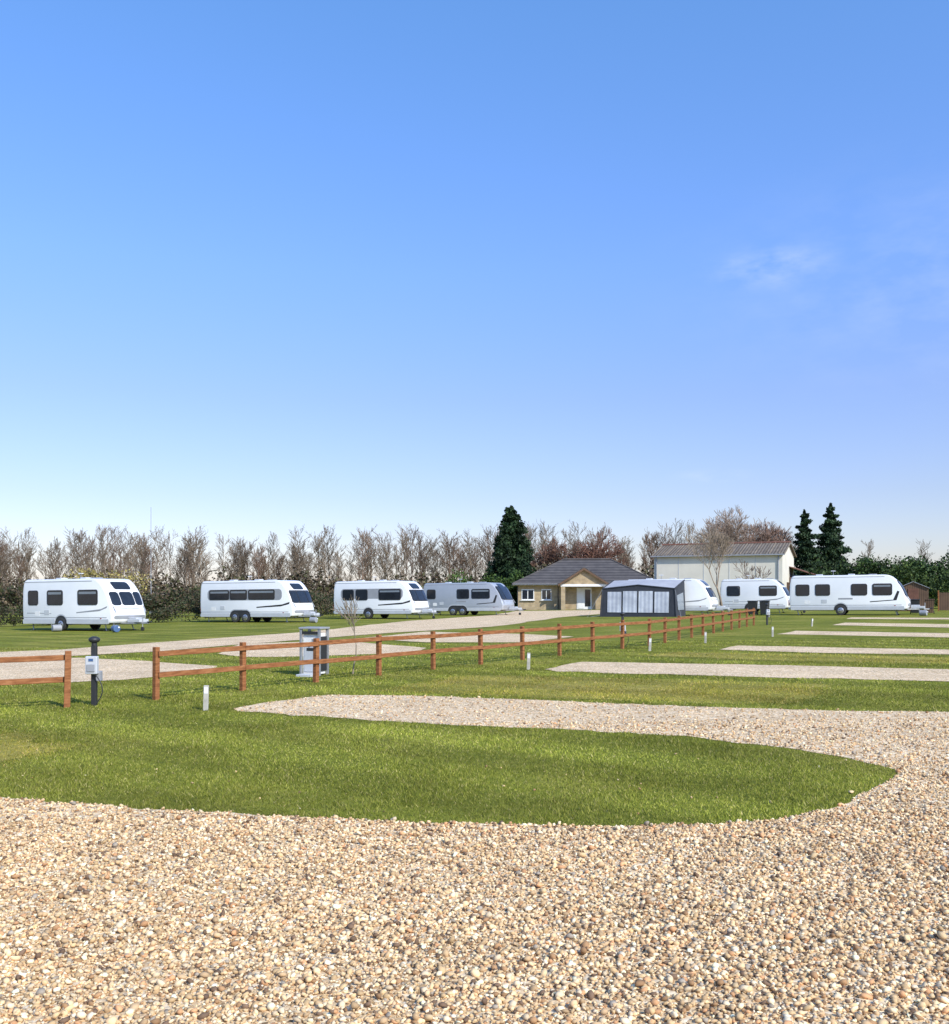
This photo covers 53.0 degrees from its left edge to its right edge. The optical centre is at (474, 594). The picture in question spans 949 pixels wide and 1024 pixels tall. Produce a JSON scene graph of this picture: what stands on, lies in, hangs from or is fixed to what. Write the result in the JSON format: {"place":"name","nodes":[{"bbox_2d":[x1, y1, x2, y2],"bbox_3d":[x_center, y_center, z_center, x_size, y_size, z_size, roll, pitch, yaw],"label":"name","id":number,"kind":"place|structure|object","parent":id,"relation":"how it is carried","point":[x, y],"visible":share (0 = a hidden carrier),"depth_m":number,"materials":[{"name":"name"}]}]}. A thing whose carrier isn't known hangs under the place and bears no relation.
{"place":"outdoors","nodes":[
{"label":"outdoors","id":0,"kind":"place"},
{"bbox_2d":[0,610,599,656],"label":"gravel road","id":1,"kind":"structure","parent":0,"point":[514,617],"depth_m":43.16,"materials":[{"name":"gravel"}]},
{"bbox_2d":[0,601,948,825],"bbox_3d":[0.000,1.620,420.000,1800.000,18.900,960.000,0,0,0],"label":"grass field","id":2,"kind":"structure","parent":0,"point":[27,636],"depth_m":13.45,"materials":[{"name":"plant"}]},
{"bbox_2d":[0,651,71,707],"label":"post and rail fence","id":3,"kind":"object","parent":2,"relation":"on","point":[66,678],"visible":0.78,"depth_m":14.18,"materials":[{"name":"wood"}]},
{"bbox_2d":[0,732,76,762],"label":"worn grass","id":4,"kind":"structure","parent":2,"relation":"on","point":[12,743],"depth_m":10.43,"materials":[{"name":"plant"}]},
{"bbox_2d":[51,623,61,630],"bbox_3d":[-20.912,1.583,47.590,0.531,0.491,0.339,0,0,-41],"label":"water barrel","id":5,"kind":"object","parent":2,"relation":"on","point":[56,627],"visible":1,"depth_m":47.47,"materials":[{"name":"white paint"}]},
{"bbox_2d":[23,573,151,630],"bbox_3d":[-19.668,0.332,49.111,7.964,2.990,2.388,-1,0,26],"label":"caravan","id":6,"kind":"object","parent":2,"relation":"on","point":[95,602],"visible":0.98,"depth_m":48.23,"materials":[{"name":"white metal"}]},
{"bbox_2d":[28,591,36,603],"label":"side window","id":7,"kind":"structure","parent":6,"relation":"in","point":[32,596],"depth_m":49.42,"materials":[{"name":"black glass"}]},
{"bbox_2d":[47,591,61,603],"bbox_3d":[-21.493,0.145,48.720,1.050,0.670,0.033,-1,0,26],"label":"side window","id":8,"kind":"structure","parent":6,"relation":"in","point":[53,598],"depth_m":48.70,"materials":[{"name":"black glass"}]},
{"bbox_2d":[78,591,96,603],"bbox_3d":[-19.403,0.123,47.701,1.300,0.670,0.033,-1,0,26],"label":"side window","id":9,"kind":"structure","parent":6,"relation":"in","point":[82,598],"depth_m":47.68,"materials":[{"name":"black glass"}]},
{"bbox_2d":[108,592,121,604],"bbox_3d":[-17.928,0.188,47.439,0.415,0.689,0.520,-1,0,26],"label":"caravan window","id":10,"kind":"structure","parent":6,"relation":"in","point":[115,599],"depth_m":47.41,"materials":[{"name":"black glass"}]},
{"bbox_2d":[119,592,134,604],"bbox_3d":[-17.568,0.187,48.087,0.378,0.689,0.840,-1,0,26],"label":"front window centre","id":11,"kind":"structure","parent":6,"relation":"in","point":[127,598],"depth_m":48.05,"materials":[{"name":"black glass"}]},
{"bbox_2d":[132,592,142,604],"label":"caravan window","id":12,"kind":"structure","parent":6,"relation":"in","point":[136,595],"depth_m":48.72,"materials":[{"name":"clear glass"}]},
{"bbox_2d":[85,636,102,705],"bbox_3d":[-5.727,1.189,14.409,0.267,1.123,0.230,0,0,1],"label":"electric hookup post","id":13,"kind":"object","parent":2,"relation":"on","point":[92,664],"visible":0.94,"depth_m":14.39,"materials":[{"name":"black plastic"}]},
{"bbox_2d":[63,567,151,597],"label":"willow bush","id":14,"kind":"object","parent":2,"relation":"on","point":[96,575],"visible":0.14,"depth_m":79.11,"materials":[{"name":"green plant"}]},
{"bbox_2d":[0,658,216,681],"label":"gravel pitch","id":15,"kind":"object","parent":2,"relation":"on","point":[115,669],"visible":0.61,"depth_m":21.85,"materials":[{"name":"gravel"}]},
{"bbox_2d":[111,625,119,631],"bbox_3d":[-17.210,1.545,45.612,0.339,0.491,0.532,0,0,-38],"label":"water barrel","id":16,"kind":"object","parent":2,"relation":"on","point":[115,628],"visible":1,"depth_m":45.44,"materials":[{"name":"blue plastic"}]},
{"bbox_2d":[0,590,363,625],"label":"bramble hedge","id":17,"kind":"object","parent":2,"relation":"on","point":[166,611],"visible":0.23,"depth_m":63.67,"materials":[{"name":"green plant"}]},
{"bbox_2d":[203,685,208,710],"bbox_3d":[-3.856,1.511,13.659,0.070,0.420,0.056,1,-1,-5],"label":"marker stake","id":18,"kind":"object","parent":2,"relation":"on","point":[205,697],"visible":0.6,"depth_m":13.64,"materials":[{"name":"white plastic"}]},
{"bbox_2d":[0,583,441,616],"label":"scrub undergrowth","id":19,"kind":"object","parent":2,"relation":"on","point":[10,602],"visible":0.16,"depth_m":84.22,"materials":[{"name":"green plant"}]},
{"bbox_2d":[200,576,322,622],"bbox_3d":[-13.562,0.247,61.652,9.064,3.030,2.388,-1,0,26],"label":"caravan","id":20,"kind":"object","parent":2,"relation":"on","point":[256,600],"visible":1,"depth_m":60.74,"materials":[{"name":"white metal"}]},
{"bbox_2d":[210,591,227,598],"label":"side window","id":21,"kind":"structure","parent":20,"relation":"in","point":[216,595],"depth_m":61.82,"materials":[{"name":"black glass"}]},
{"bbox_2d":[230,590,245,598],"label":"side window","id":22,"kind":"structure","parent":20,"relation":"in","point":[232,595],"depth_m":61.13,"materials":[{"name":"black glass"}]},
{"bbox_2d":[249,590,273,598],"bbox_3d":[-13.523,-0.018,60.352,2.000,0.550,0.033,-1,0,26],"label":"side window","id":23,"kind":"structure","parent":20,"relation":"in","point":[251,595],"depth_m":60.33,"materials":[{"name":"black glass"}]},
{"bbox_2d":[290,591,298,601],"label":"caravan window","id":24,"kind":"structure","parent":20,"relation":"in","point":[294,596],"depth_m":59.70,"materials":[{"name":"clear glass"}]},
{"bbox_2d":[296,591,307,601],"bbox_3d":[-10.954,0.118,60.380,0.353,0.688,0.840,-1,0,26],"label":"front window centre","id":25,"kind":"structure","parent":20,"relation":"in","point":[302,597],"depth_m":60.33,"materials":[{"name":"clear glass"}]},
{"bbox_2d":[305,591,311,601],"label":"caravan window","id":26,"kind":"structure","parent":20,"relation":"in","point":[306,592],"depth_m":61.01,"materials":[{"name":"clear glass"}]},
{"bbox_2d":[296,627,329,676],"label":"water service point","id":27,"kind":"structure","parent":2,"relation":"on","point":[309,635],"depth_m":19.48,"materials":[{"name":"white paint"}]},
{"bbox_2d":[304,647,312,671],"bbox_3d":[-3.350,1.295,19.463,0.300,0.560,0.012,0,0,20],"label":"door","id":28,"kind":"structure","parent":27,"relation":"in","point":[308,655],"depth_m":19.47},
{"bbox_2d":[309,617,317,622],"bbox_3d":[-9.914,1.468,58.506,0.532,0.491,0.339,0,0,24],"label":"water barrel","id":29,"kind":"object","parent":2,"relation":"on","point":[313,619],"visible":1,"depth_m":58.39,"materials":[{"name":"white paint"}]},
{"bbox_2d":[219,642,423,656],"bbox_3d":[-5.125,1.663,29.883,6.162,0.071,8.319,0,0,-23],"label":"gravel pitch","id":30,"kind":"object","parent":2,"relation":"on","point":[350,648],"visible":0.54,"depth_m":28.41,"materials":[{"name":"gravel"}]},
{"bbox_2d":[0,560,653,608],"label":"scrub undergrowth","id":31,"kind":"object","parent":2,"relation":"on","point":[317,586],"visible":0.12,"depth_m":119.80,"materials":[{"name":"brown plant"}]},
{"bbox_2d":[331,596,358,673],"bbox_3d":[-2.557,0.821,19.690,0.522,1.654,0.850,0,0,41],"label":"sapling","id":32,"kind":"object","parent":2,"relation":"on","point":[349,614],"visible":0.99,"depth_m":19.66,"materials":[{"name":"brown plant"}]},
{"bbox_2d":[333,577,440,618],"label":"caravan","id":33,"kind":"object","parent":2,"relation":"on","point":[384,598],"visible":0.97,"depth_m":66.56,"materials":[{"name":"white metal"}]},
{"bbox_2d":[343,590,352,599],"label":"side window","id":34,"kind":"structure","parent":33,"relation":"in","point":[347,594],"depth_m":67.58,"materials":[{"name":"black glass"}]},
{"bbox_2d":[356,590,366,599],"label":"side window","id":35,"kind":"structure","parent":33,"relation":"in","point":[361,594],"depth_m":67.10,"materials":[{"name":"black glass"}]},
{"bbox_2d":[379,590,399,598],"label":"side window","id":36,"kind":"structure","parent":33,"relation":"in","point":[382,595],"depth_m":66.13,"materials":[{"name":"black glass"}]},
{"bbox_2d":[410,591,417,599],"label":"caravan window","id":37,"kind":"structure","parent":33,"relation":"in","point":[414,596],"depth_m":65.68,"materials":[{"name":"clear glass"}]},
{"bbox_2d":[415,591,423,599],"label":"front window centre","id":38,"kind":"structure","parent":33,"relation":"in","point":[419,594],"depth_m":66.34,"materials":[{"name":"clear glass"}]},
{"bbox_2d":[152,608,754,699],"bbox_3d":[4.972,1.175,30.120,1.862,1.079,36.106,0,0,31],"label":"post and rail fence","id":39,"kind":"object","parent":2,"relation":"on","point":[242,667],"visible":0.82,"depth_m":19.87,"materials":[{"name":"wood"}]},
{"bbox_2d":[0,518,930,610],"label":"distant bare trees","id":40,"kind":"object","parent":2,"relation":"on","point":[143,552],"visible":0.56,"depth_m":134.05,"materials":[{"name":"brown plant"}]},
{"bbox_2d":[367,632,573,641],"bbox_3d":[-0.774,1.615,36.551,9.679,0.085,6.875,0,0,41],"label":"gravel pitch","id":41,"kind":"object","parent":2,"relation":"on","point":[503,637],"visible":0.74,"depth_m":35.30,"materials":[{"name":"gravel"}]},
{"bbox_2d":[423,579,525,614],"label":"caravan","id":42,"kind":"object","parent":2,"relation":"on","point":[473,598],"visible":0.95,"depth_m":75.18,"materials":[{"name":"silver metal"}]},
{"bbox_2d":[427,590,434,597],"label":"side window","id":43,"kind":"structure","parent":42,"relation":"in","point":[430,593],"depth_m":76.51,"materials":[{"name":"black glass"}]},
{"bbox_2d":[457,590,467,597],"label":"side window","id":44,"kind":"structure","parent":42,"relation":"in","point":[460,593],"depth_m":75.28,"materials":[{"name":"black glass"}]},
{"bbox_2d":[472,589,488,597],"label":"side window","id":45,"kind":"structure","parent":42,"relation":"in","point":[474,594],"depth_m":74.55,"materials":[{"name":"black glass"}]},
{"bbox_2d":[496,587,504,598],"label":"caravan window","id":46,"kind":"structure","parent":42,"relation":"in","point":[499,590],"depth_m":74.19,"materials":[{"name":"black glass"}]},
{"bbox_2d":[445,568,525,606],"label":"evergreen hedge","id":47,"kind":"object","parent":2,"relation":"on","point":[507,583],"visible":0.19,"depth_m":103.16,"materials":[{"name":"green plant"}]},
{"bbox_2d":[482,505,535,606],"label":"evergreen tree","id":48,"kind":"object","parent":2,"relation":"on","point":[511,546],"visible":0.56,"depth_m":106.83,"materials":[{"name":"green plant"}]},
{"bbox_2d":[527,653,529,669],"bbox_3d":[1.163,1.458,20.480,0.070,0.420,0.056,2,3,5],"label":"marker stake","id":49,"kind":"object","parent":2,"relation":"on","point":[528,661],"visible":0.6,"depth_m":20.46,"materials":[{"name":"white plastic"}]},
{"bbox_2d":[530,536,571,571],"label":"bare tree","id":50,"kind":"object","parent":2,"relation":"on","point":[553,555],"visible":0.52,"depth_m":127.89,"materials":[{"name":"brown plant"}]},
{"bbox_2d":[512,558,650,609],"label":"stone bungalow","id":51,"kind":"object","parent":2,"relation":"on","point":[571,583],"visible":0.71,"depth_m":97.65,"materials":[{"name":"tile"}]},
{"bbox_2d":[522,590,526,598],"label":"window pane","id":52,"kind":"structure","parent":51,"relation":"in","point":[524,592],"depth_m":97.83,"materials":[{"name":"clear glass"}]},
{"bbox_2d":[522,589,533,599],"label":"window frame","id":53,"kind":"structure","parent":51,"relation":"in","point":[522,589],"depth_m":97.80,"materials":[{"name":"white paint"}]},
{"bbox_2d":[528,590,532,598],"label":"window pane","id":54,"kind":"structure","parent":51,"relation":"in","point":[530,592],"depth_m":97.76,"materials":[{"name":"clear glass"}]},
{"bbox_2d":[542,590,545,598],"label":"window pane","id":55,"kind":"structure","parent":51,"relation":"in","point":[543,591],"depth_m":97.60,"materials":[{"name":"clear glass"}]},
{"bbox_2d":[541,589,550,599],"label":"window frame","id":56,"kind":"structure","parent":51,"relation":"in","point":[541,589],"depth_m":97.59,"materials":[{"name":"white paint"}]},
{"bbox_2d":[547,590,550,598],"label":"window pane","id":57,"kind":"structure","parent":51,"relation":"in","point":[548,591],"depth_m":97.53,"materials":[{"name":"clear glass"}]},
{"bbox_2d":[578,589,583,608],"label":"door","id":58,"kind":"structure","parent":51,"relation":"in","point":[580,591],"depth_m":97.13,"materials":[{"name":"white paint"}]},
{"bbox_2d":[563,527,627,564],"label":"bare tree","id":59,"kind":"object","parent":2,"relation":"on","point":[586,553],"visible":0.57,"depth_m":121.97,"materials":[{"name":"brown plant"}]},
{"bbox_2d":[376,676,830,703],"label":"worn grass","id":60,"kind":"structure","parent":2,"relation":"on","point":[487,683],"depth_m":16.30,"materials":[{"name":"plant"}]},
{"bbox_2d":[620,612,628,646],"bbox_3d":[4.490,1.082,28.566,0.267,1.123,0.230,0,0,6],"label":"electric hookup post","id":61,"kind":"object","parent":2,"relation":"on","point":[622,614],"visible":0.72,"depth_m":28.52,"materials":[{"name":"black plastic"}]},
{"bbox_2d":[590,580,685,616],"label":"awning","id":62,"kind":"object","parent":2,"relation":"on","point":[647,598],"visible":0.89,"depth_m":65.09,"materials":[{"name":"fabric"}]},
{"bbox_2d":[607,592,620,611],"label":"front window","id":63,"kind":"structure","parent":62,"relation":"in","point":[614,598],"depth_m":65.69,"materials":[{"name":"plastic"}]},
{"bbox_2d":[623,591,636,612],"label":"front window","id":64,"kind":"structure","parent":62,"relation":"in","point":[629,597],"depth_m":65.20,"materials":[{"name":"plastic"}]},
{"bbox_2d":[638,591,652,612],"bbox_3d":[11.642,0.476,64.723,0.985,1.466,0.087,0,0,26],"label":"front window","id":65,"kind":"structure","parent":62,"relation":"in","point":[645,597],"depth_m":64.71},
{"bbox_2d":[654,592,668,612],"bbox_3d":[12.634,0.501,64.237,0.985,1.416,0.085,0,0,26],"label":"front window","id":66,"kind":"structure","parent":62,"relation":"in","point":[661,600],"depth_m":64.24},
{"bbox_2d":[677,593,683,609],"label":"awning window","id":67,"kind":"structure","parent":62,"relation":"in","point":[680,598],"depth_m":65.04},
{"bbox_2d":[648,638,651,650],"bbox_3d":[4.908,1.419,26.606,0.070,0.420,0.056,3,-3,13],"label":"marker stake","id":68,"kind":"object","parent":2,"relation":"on","point":[650,640],"visible":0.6,"depth_m":26.59,"materials":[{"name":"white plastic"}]},
{"bbox_2d":[639,578,735,614],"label":"caravan","id":69,"kind":"object","parent":2,"relation":"on","point":[700,595],"visible":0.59,"depth_m":66.20,"materials":[{"name":"white metal"}]},
{"bbox_2d":[704,632,706,642],"bbox_3d":[7.361,1.393,30.320,0.070,0.420,0.056,1,3,16],"label":"marker stake","id":70,"kind":"object","parent":2,"relation":"on","point":[705,637],"visible":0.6,"depth_m":30.30,"materials":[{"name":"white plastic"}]},
{"bbox_2d":[681,525,736,612],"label":"bare tree","id":71,"kind":"object","parent":2,"relation":"on","point":[723,543],"visible":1,"depth_m":68.36,"materials":[{"name":"brown plant"}]},
{"bbox_2d":[694,506,764,542],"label":"bare tree","id":72,"kind":"object","parent":2,"relation":"on","point":[727,527],"visible":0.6,"depth_m":120.42,"materials":[{"name":"brown plant"}]},
{"bbox_2d":[651,541,813,605],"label":"cream barn","id":73,"kind":"structure","parent":2,"relation":"on","point":[775,558],"depth_m":105.54,"materials":[{"name":"beige metal"}]},
{"bbox_2d":[547,662,948,680],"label":"gravel pitch","id":74,"kind":"object","parent":2,"relation":"on","point":[791,671],"visible":1,"depth_m":19.44,"materials":[{"name":"gravel"}]},
{"bbox_2d":[733,560,771,578],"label":"bare tree","id":75,"kind":"object","parent":2,"relation":"on","point":[752,575],"visible":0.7,"depth_m":74.21,"materials":[{"name":"brown plant"}]},
{"bbox_2d":[747,601,757,614],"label":"wheelie bin","id":76,"kind":"object","parent":2,"relation":"on","point":[752,604],"visible":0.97,"depth_m":65.76,"materials":[{"name":"black plastic"}]},
{"bbox_2d":[719,575,805,612],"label":"caravan","id":77,"kind":"object","parent":2,"relation":"on","point":[737,593],"visible":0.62,"depth_m":71.92,"materials":[{"name":"white metal"}]},
{"bbox_2d":[727,587,738,595],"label":"side window","id":78,"kind":"structure","parent":77,"relation":"in","point":[730,590],"depth_m":72.54,"materials":[{"name":"black glass"}]},
{"bbox_2d":[760,586,775,594],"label":"side window","id":79,"kind":"structure","parent":77,"relation":"in","point":[769,591],"depth_m":71.38,"materials":[{"name":"black glass"}]},
{"bbox_2d":[760,601,769,614],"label":"wheelie bin","id":80,"kind":"object","parent":2,"relation":"on","point":[762,607],"visible":0.81,"depth_m":65.38,"materials":[{"name":"black plastic"}]},
{"bbox_2d":[738,517,798,549],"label":"bare tree","id":81,"kind":"object","parent":2,"relation":"on","point":[768,534],"visible":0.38,"depth_m":121.89,"materials":[{"name":"brown plant"}]},
{"bbox_2d":[765,603,771,624],"bbox_3d":[14.348,0.978,46.479,0.267,1.123,0.230,0,0,-11],"label":"electric hookup post","id":82,"kind":"object","parent":2,"relation":"on","point":[767,611],"visible":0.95,"depth_m":46.46,"materials":[{"name":"black plastic"}]},
{"bbox_2d":[645,652,948,663],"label":"worn grass","id":83,"kind":"structure","parent":2,"relation":"on","point":[836,658],"depth_m":23.29,"materials":[{"name":"plant"}]},
{"bbox_2d":[792,509,823,575],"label":"spruce tree","id":84,"kind":"object","parent":2,"relation":"on","point":[807,551],"visible":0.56,"depth_m":119.36,"materials":[{"name":"green plant"}]},
{"bbox_2d":[812,503,852,574],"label":"spruce tree","id":85,"kind":"object","parent":2,"relation":"on","point":[830,540],"visible":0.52,"depth_m":120.29,"materials":[{"name":"green plant"}]},
{"bbox_2d":[719,646,948,653],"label":"gravel pitch","id":86,"kind":"object","parent":2,"relation":"on","point":[845,650],"visible":1,"depth_m":25.95,"materials":[{"name":"gravel"}]},
{"bbox_2d":[788,574,932,614],"bbox_3d":[25.777,-0.156,63.709,8.864,3.010,2.388,-1,0,26],"label":"caravan","id":87,"kind":"object","parent":2,"relation":"on","point":[842,594],"visible":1,"depth_m":62.97,"materials":[{"name":"white metal"}]},
{"bbox_2d":[796,585,808,594],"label":"side window","id":88,"kind":"structure","parent":87,"relation":"in","point":[800,589],"depth_m":64.19,"materials":[{"name":"black glass"}]},
{"bbox_2d":[816,585,828,594],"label":"side window","id":89,"kind":"structure","parent":87,"relation":"in","point":[820,589],"depth_m":63.63,"materials":[{"name":"black glass"}]},
{"bbox_2d":[852,584,865,594],"bbox_3d":[25.323,-0.346,62.649,0.900,0.670,0.033,-1,0,26],"label":"side window","id":90,"kind":"structure","parent":87,"relation":"in","point":[860,589],"depth_m":62.63,"materials":[{"name":"black glass"}]},
{"bbox_2d":[873,584,890,594],"bbox_3d":[26.582,-0.359,62.035,1.100,0.670,0.033,-1,0,26],"label":"side window","id":91,"kind":"structure","parent":87,"relation":"in","point":[876,590],"depth_m":62.03,"materials":[{"name":"black glass"}]},
{"bbox_2d":[898,581,907,595],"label":"caravan window","id":92,"kind":"structure","parent":87,"relation":"in","point":[905,592],"depth_m":61.72,"materials":[{"name":"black glass"}]},
{"bbox_2d":[781,631,948,636],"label":"gravel pitch","id":93,"kind":"object","parent":2,"relation":"on","point":[871,633],"visible":1,"depth_m":35.49,"materials":[{"name":"gravel"}]},
{"bbox_2d":[805,554,948,602],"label":"evergreen hedge","id":94,"kind":"object","parent":2,"relation":"on","point":[878,567],"visible":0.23,"depth_m":96.21,"materials":[{"name":"green plant"}]},
{"bbox_2d":[835,623,948,626],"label":"gravel pitch","id":95,"kind":"object","parent":2,"relation":"on","point":[901,624],"visible":1,"depth_m":44.53,"materials":[{"name":"gravel"}]},
{"bbox_2d":[847,617,948,618],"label":"gravel pitch","id":96,"kind":"object","parent":2,"relation":"on","point":[890,618],"visible":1,"depth_m":54.93,"materials":[{"name":"gravel"}]},
{"bbox_2d":[899,581,928,610],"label":"garden shed","id":97,"kind":"structure","parent":2,"relation":"on","point":[914,590],"depth_m":73.90,"materials":[{"name":"wood"}]},
{"bbox_2d":[908,589,918,610],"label":"door","id":98,"kind":"structure","parent":97,"relation":"in","point":[913,593],"depth_m":73.99,"materials":[{"name":"wood"}]},
{"bbox_2d":[880,561,948,606],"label":"laurel hedge","id":99,"kind":"object","parent":2,"relation":"on","point":[942,587],"visible":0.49,"depth_m":82.78,"materials":[{"name":"green plant"}]},
{"bbox_2d":[919,610,927,615],"bbox_3d":[28.288,1.067,60.010,0.532,0.491,0.339,0,0,41],"label":"water barrel","id":100,"kind":"object","parent":2,"relation":"on","point":[923,612],"visible":1,"depth_m":59.90,"materials":[{"name":"white paint"}]},
{"bbox_2d":[924,599,934,612],"bbox_3d":[30.701,0.788,64.203,0.640,1.012,0.727,0,0,26],"label":"wheelie bin","id":101,"kind":"object","parent":2,"relation":"on","point":[929,603],"visible":0.8,"depth_m":63.92,"materials":[{"name":"plastic"}]},
{"bbox_2d":[920,552,948,574],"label":"evergreen hedge","id":102,"kind":"object","parent":2,"relation":"on","point":[946,554],"visible":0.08,"depth_m":127.42,"materials":[{"name":"green plant"}]},
{"bbox_2d":[938,590,948,610],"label":"panel fence","id":103,"kind":"object","parent":2,"relation":"on","point":[943,601],"visible":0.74,"depth_m":72.83,"materials":[{"name":"wood"}]},
{"bbox_2d":[0,695,948,1023],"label":"gravel drive","id":104,"kind":"structure","parent":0,"point":[642,717],"depth_m":5.41,"materials":[{"name":"gravel"}]},
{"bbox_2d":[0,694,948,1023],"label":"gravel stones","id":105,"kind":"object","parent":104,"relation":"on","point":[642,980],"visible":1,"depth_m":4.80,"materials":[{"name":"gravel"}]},
{"bbox_2d":[0,0,948,594],"label":"sky","id":106,"kind":"structure","parent":0,"point":[629,267],"materials":[{"name":"blue"}]},
{"bbox_2d":[910,599,919,613],"bbox_3d":[29.901,0.797,64.603,0.640,1.012,0.727,0,0,26],"label":"wheelie bin","id":107,"kind":"object","parent":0,"point":[915,601],"visible":0.66,"depth_m":64.33,"materials":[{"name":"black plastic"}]}
]}

